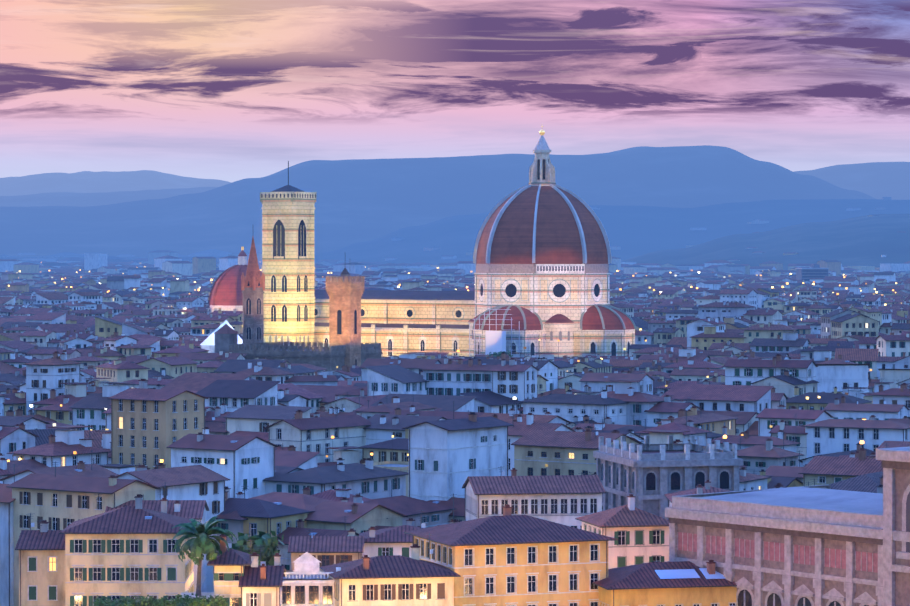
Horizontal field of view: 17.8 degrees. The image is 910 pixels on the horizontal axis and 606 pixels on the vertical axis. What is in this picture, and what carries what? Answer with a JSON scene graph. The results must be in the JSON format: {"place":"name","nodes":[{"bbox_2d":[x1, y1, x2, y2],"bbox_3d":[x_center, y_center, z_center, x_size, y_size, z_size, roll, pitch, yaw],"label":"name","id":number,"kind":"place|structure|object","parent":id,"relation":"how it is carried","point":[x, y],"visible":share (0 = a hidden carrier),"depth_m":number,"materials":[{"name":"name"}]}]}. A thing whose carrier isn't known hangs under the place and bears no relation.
{"place":"outdoors","nodes":[
{"label":"outdoors","id":0,"kind":"place"},
{"bbox_2d":[6,261,896,475],"bbox_3d":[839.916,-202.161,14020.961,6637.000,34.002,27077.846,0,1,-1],"label":"street lamps","id":1,"kind":"object","parent":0,"point":[514,399],"visible":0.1,"depth_m":2102.44,"materials":[{"name":"glass"}]},
{"bbox_2d":[0,145,909,269],"bbox_3d":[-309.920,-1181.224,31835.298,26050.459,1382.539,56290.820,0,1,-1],"label":"hills","id":2,"kind":"structure","parent":0,"point":[654,204],"depth_m":17884.55,"materials":[{"name":"blue"}]},
{"bbox_2d":[0,0,909,182],"label":"sky","id":3,"kind":"structure","parent":0,"point":[231,91],"materials":[{"name":"purple"}]},
{"label":"ground","id":4,"kind":"structure","parent":0,"visible":0},
{"bbox_2d":[179,592,213,604],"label":"wall","id":5,"kind":"structure","parent":4,"relation":"on","point":[206,594],"depth_m":369.89,"materials":[{"name":"paint"}]},
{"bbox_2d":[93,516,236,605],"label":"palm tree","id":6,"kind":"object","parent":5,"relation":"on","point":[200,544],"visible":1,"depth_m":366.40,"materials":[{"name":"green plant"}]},
{"bbox_2d":[209,247,261,312],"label":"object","id":7,"kind":"object","parent":4,"relation":"on","point":[242,258],"visible":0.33,"depth_m":1643.26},
{"bbox_2d":[210,265,261,305],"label":"small dome","id":8,"kind":"structure","parent":7,"relation":"on","point":[225,293],"depth_m":1639.77,"materials":[{"name":"red tile"}]},
{"bbox_2d":[214,237,264,352],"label":"church spire","id":9,"kind":"structure","parent":4,"relation":"on","point":[252,288],"depth_m":1034.84,"materials":[{"name":"stone"}]},
{"bbox_2d":[260,161,316,346],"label":"campanile","id":10,"kind":"structure","parent":4,"relation":"on","point":[288,267],"depth_m":1323.10,"materials":[{"name":"stone"}]},
{"bbox_2d":[228,268,382,370],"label":"crenellated tower","id":11,"kind":"structure","parent":4,"relation":"on","point":[347,347],"depth_m":993.28,"materials":[{"name":"stone"}]},
{"bbox_2d":[230,350,512,565],"bbox_3d":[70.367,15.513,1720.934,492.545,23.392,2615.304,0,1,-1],"label":"town trees","id":12,"kind":"object","parent":4,"relation":"on","point":[270,547],"visible":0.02,"depth_m":415.74,"materials":[{"name":"green plant"}]},
{"bbox_2d":[15,468,736,605],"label":"houses","id":13,"kind":"structure","parent":4,"relation":"on","point":[513,539],"depth_m":388.02,"materials":[{"name":"paint"}]},
{"bbox_2d":[283,552,340,582],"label":"pavilion","id":14,"kind":"structure","parent":13,"relation":"on","point":[306,563],"depth_m":372.94,"materials":[{"name":"paint"}]},
{"bbox_2d":[0,269,909,296],"bbox_3d":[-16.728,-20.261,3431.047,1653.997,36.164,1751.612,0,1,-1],"label":"town","id":15,"kind":"object","parent":4,"relation":"on","point":[831,282],"visible":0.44,"depth_m":3158.25,"materials":[{"name":"paint"}]},
{"bbox_2d":[0,345,909,605],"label":"town","id":16,"kind":"object","parent":4,"relation":"on","point":[249,449],"visible":0.69,"depth_m":573.51,"materials":[{"name":"paint"}]},
{"bbox_2d":[0,301,909,384],"bbox_3d":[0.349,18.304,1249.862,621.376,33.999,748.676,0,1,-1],"label":"town","id":17,"kind":"object","parent":4,"relation":"on","point":[709,340],"visible":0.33,"depth_m":1129.69,"materials":[{"name":"paint"}]},
{"bbox_2d":[0,281,909,322],"bbox_3d":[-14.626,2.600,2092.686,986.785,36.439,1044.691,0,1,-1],"label":"town","id":18,"kind":"object","parent":4,"relation":"on","point":[139,303],"visible":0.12,"depth_m":1889.77,"materials":[{"name":"paint"}]},
{"bbox_2d":[0,197,909,277],"bbox_3d":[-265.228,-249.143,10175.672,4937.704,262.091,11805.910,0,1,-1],"label":"town","id":19,"kind":"object","parent":4,"relation":"on","point":[199,263],"visible":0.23,"depth_m":5265.32,"materials":[{"name":"paint"}]},
{"bbox_2d":[314,290,635,357],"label":"cathedral nave","id":20,"kind":"structure","parent":4,"relation":"on","point":[393,322],"depth_m":1310.20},
{"bbox_2d":[469,309,519,356],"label":"scaffolding","id":21,"kind":"object","parent":20,"relation":"attached to","point":[495,341],"visible":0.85,"depth_m":1260.53,"materials":[{"name":"white metal"}]},
{"bbox_2d":[474,135,609,329],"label":"duomo drum lantern","id":22,"kind":"object","parent":20,"relation":"on","point":[546,292],"visible":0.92,"depth_m":1276.93,"materials":[{"name":"white stone"}]},
{"bbox_2d":[476,186,607,263],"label":"dome","id":23,"kind":"structure","parent":22,"relation":"on","point":[558,240],"depth_m":1280.71,"materials":[{"name":"red tile"}]},
{"bbox_2d":[473,184,611,263],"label":"dome ribs","id":24,"kind":"object","parent":23,"relation":"attached to","point":[511,199],"visible":0.6,"depth_m":1288.71,"materials":[{"name":"white stone"}]},
{"bbox_2d":[468,305,633,330],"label":"small domes","id":25,"kind":"structure","parent":20,"relation":"on","point":[591,320],"depth_m":1271.73,"materials":[{"name":"red tile"}]},
{"bbox_2d":[200,265,828,352],"bbox_3d":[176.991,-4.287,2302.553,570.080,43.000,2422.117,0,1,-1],"label":"distant buildings","id":26,"kind":"structure","parent":4,"relation":"on","point":[805,274],"depth_m":3489.51,"materials":[{"name":"paint"}]},
{"bbox_2d":[593,435,742,519],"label":"crenellated building","id":27,"kind":"structure","parent":4,"relation":"on","point":[647,474],"depth_m":446.96,"materials":[{"name":"stone"}]},
{"bbox_2d":[665,447,909,605],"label":"library","id":28,"kind":"structure","parent":4,"relation":"on","point":[820,545],"depth_m":372.88,"materials":[{"name":"stone"}]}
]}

